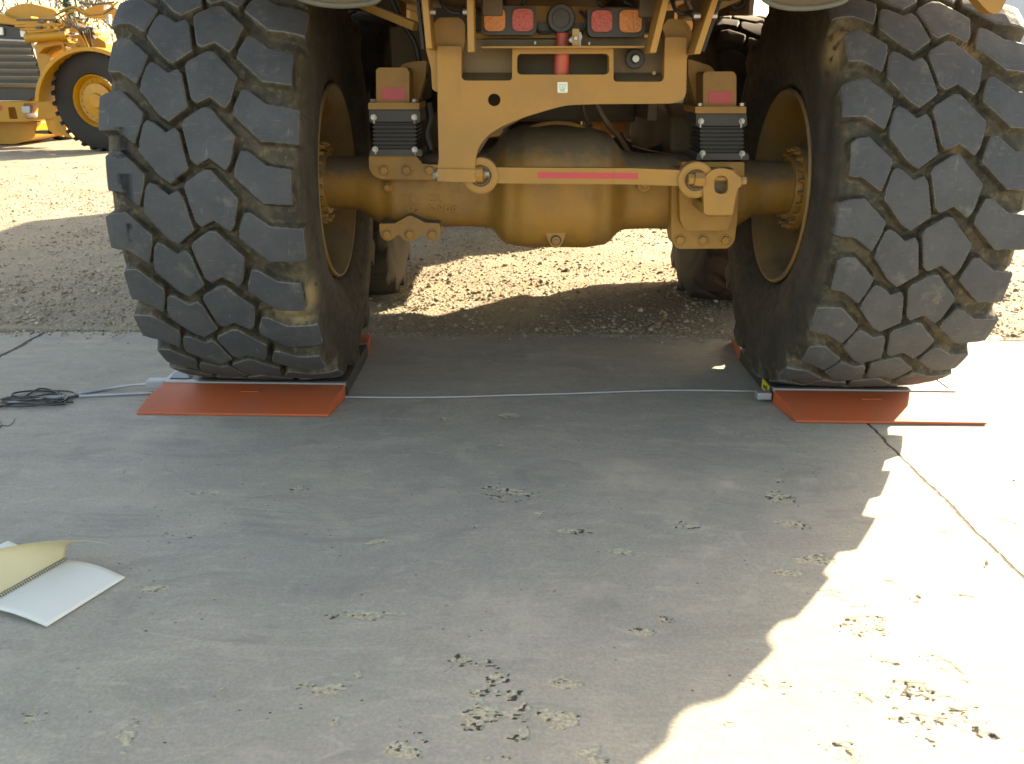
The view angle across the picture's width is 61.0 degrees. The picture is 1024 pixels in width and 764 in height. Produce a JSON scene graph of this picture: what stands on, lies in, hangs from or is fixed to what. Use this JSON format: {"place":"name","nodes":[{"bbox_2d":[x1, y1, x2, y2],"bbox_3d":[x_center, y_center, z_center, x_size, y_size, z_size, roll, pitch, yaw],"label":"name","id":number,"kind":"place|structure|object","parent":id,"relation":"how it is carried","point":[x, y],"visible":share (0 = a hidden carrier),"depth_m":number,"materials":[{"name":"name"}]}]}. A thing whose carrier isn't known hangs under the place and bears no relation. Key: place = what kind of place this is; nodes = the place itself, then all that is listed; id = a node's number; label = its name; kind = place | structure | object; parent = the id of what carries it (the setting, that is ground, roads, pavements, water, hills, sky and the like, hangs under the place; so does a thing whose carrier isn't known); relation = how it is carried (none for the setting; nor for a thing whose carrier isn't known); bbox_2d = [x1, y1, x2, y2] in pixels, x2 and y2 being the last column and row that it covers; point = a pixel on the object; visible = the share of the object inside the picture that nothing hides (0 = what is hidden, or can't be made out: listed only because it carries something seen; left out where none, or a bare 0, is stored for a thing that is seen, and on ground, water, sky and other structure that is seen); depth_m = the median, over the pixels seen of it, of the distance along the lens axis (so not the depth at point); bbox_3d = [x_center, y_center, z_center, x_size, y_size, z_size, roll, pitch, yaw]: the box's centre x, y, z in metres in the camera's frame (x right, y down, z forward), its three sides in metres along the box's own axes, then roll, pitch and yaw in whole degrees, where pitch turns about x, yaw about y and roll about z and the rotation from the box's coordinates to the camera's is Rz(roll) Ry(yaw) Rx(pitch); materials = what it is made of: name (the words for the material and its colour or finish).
{"place":"outdoors","nodes":[
{"label":"outdoors","id":0,"kind":"place"},
{"bbox_2d":[0,0,32,12],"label":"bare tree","id":1,"kind":"object","parent":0,"point":[4,5],"visible":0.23,"depth_m":54.05,"materials":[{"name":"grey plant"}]},
{"bbox_2d":[21,0,62,8],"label":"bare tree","id":2,"kind":"object","parent":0,"point":[57,4],"visible":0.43,"depth_m":50.54,"materials":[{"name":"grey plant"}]},
{"bbox_2d":[0,0,121,81],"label":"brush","id":3,"kind":"object","parent":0,"point":[74,12],"depth_m":81.51,"materials":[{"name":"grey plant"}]},
{"bbox_2d":[62,0,77,41],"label":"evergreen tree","id":4,"kind":"object","parent":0,"point":[66,3],"visible":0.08,"depth_m":36.86,"materials":[{"name":"green plant"}]},
{"bbox_2d":[49,0,95,39],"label":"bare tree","id":5,"kind":"object","parent":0,"point":[87,1],"visible":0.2,"depth_m":70.63,"materials":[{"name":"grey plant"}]},
{"bbox_2d":[58,0,97,24],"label":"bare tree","id":6,"kind":"object","parent":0,"point":[87,18],"visible":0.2,"depth_m":54.82,"materials":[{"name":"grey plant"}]},
{"bbox_2d":[77,0,117,39],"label":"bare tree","id":7,"kind":"object","parent":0,"point":[110,26],"visible":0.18,"depth_m":46.16,"materials":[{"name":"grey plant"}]},
{"bbox_2d":[78,0,125,28],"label":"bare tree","id":8,"kind":"object","parent":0,"point":[99,2],"visible":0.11,"depth_m":58.09,"materials":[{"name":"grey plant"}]},
{"bbox_2d":[0,0,767,42],"label":"sky","id":9,"kind":"structure","parent":0,"point":[760,8],"materials":[{"name":"white"}]},
{"bbox_2d":[0,79,1023,340],"bbox_3d":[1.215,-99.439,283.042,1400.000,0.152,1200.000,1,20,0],"label":"ground","id":10,"kind":"structure","parent":0,"point":[46,157],"depth_m":6.67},
{"bbox_2d":[0,24,72,143],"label":"wheel loader","id":11,"kind":"object","parent":10,"relation":"on","point":[24,115],"visible":0.45,"depth_m":16.70,"materials":[{"name":"yellow paint"}]},
{"bbox_2d":[0,1,118,150],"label":"motor scraper","id":12,"kind":"object","parent":10,"relation":"on","point":[73,86],"visible":0.84,"depth_m":15.90,"materials":[{"name":"yellow paint"}]},
{"bbox_2d":[0,331,1023,763],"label":"concrete slab","id":13,"kind":"structure","parent":10,"relation":"on","point":[774,583],"depth_m":2.80,"materials":[{"name":"grey concrete"}]},
{"bbox_2d":[0,388,78,407],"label":"cable coil","id":14,"kind":"object","parent":13,"relation":"on","point":[54,401],"visible":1,"depth_m":4.11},
{"bbox_2d":[0,540,124,626],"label":"notebook","id":15,"kind":"object","parent":13,"relation":"on","point":[51,595],"visible":1,"depth_m":2.65,"materials":[{"name":"white paper"}]},
{"bbox_2d":[8,382,145,402],"bbox_3d":[-2.057,0.040,4.199,0.668,0.054,0.100,-5,20,-16],"label":"electrical cable","id":16,"kind":"object","parent":13,"relation":"on","point":[109,388],"visible":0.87,"depth_m":4.24,"materials":[{"name":"rubber"}]},
{"bbox_2d":[79,391,152,397],"bbox_3d":[-1.912,0.060,4.200,0.334,0.017,0.019,-3,20,-9],"label":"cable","id":17,"kind":"object","parent":13,"relation":"on","point":[115,394],"visible":0.99,"depth_m":4.20,"materials":[{"name":"rubber"}]},
{"bbox_2d":[137,334,370,416],"bbox_3d":[-1.286,-0.104,4.559,0.976,0.097,1.263,1,20,0],"label":"wheel scale","id":18,"kind":"object","parent":13,"relation":"on","point":[175,392],"visible":0.56,"depth_m":4.09,"materials":[{"name":"orange metal"}]},
{"bbox_2d":[345,389,754,397],"bbox_3d":[0.219,0.058,4.283,2.081,0.010,0.050,-1,20,-5],"label":"link cable","id":19,"kind":"object","parent":13,"relation":"on","point":[549,393],"visible":0.97,"depth_m":4.27,"materials":[{"name":"plastic"}]},
{"bbox_2d":[731,339,986,424],"bbox_3d":[1.682,-0.059,4.562,0.992,0.079,1.263,1,20,0],"label":"wheel scale","id":20,"kind":"object","parent":13,"relation":"on","point":[940,401],"visible":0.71,"depth_m":4.09,"materials":[{"name":"orange metal"}]},
{"bbox_2d":[99,0,1023,386],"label":"dump truck","id":21,"kind":"object","parent":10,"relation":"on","point":[825,192],"visible":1,"depth_m":3.46,"materials":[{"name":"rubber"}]},
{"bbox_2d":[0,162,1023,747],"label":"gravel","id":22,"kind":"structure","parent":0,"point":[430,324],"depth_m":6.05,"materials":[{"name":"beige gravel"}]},
{"bbox_2d":[1005,0,1023,43],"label":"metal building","id":23,"kind":"structure","parent":0,"point":[1018,5],"depth_m":42.16,"materials":[{"name":"white metal"}]}
]}

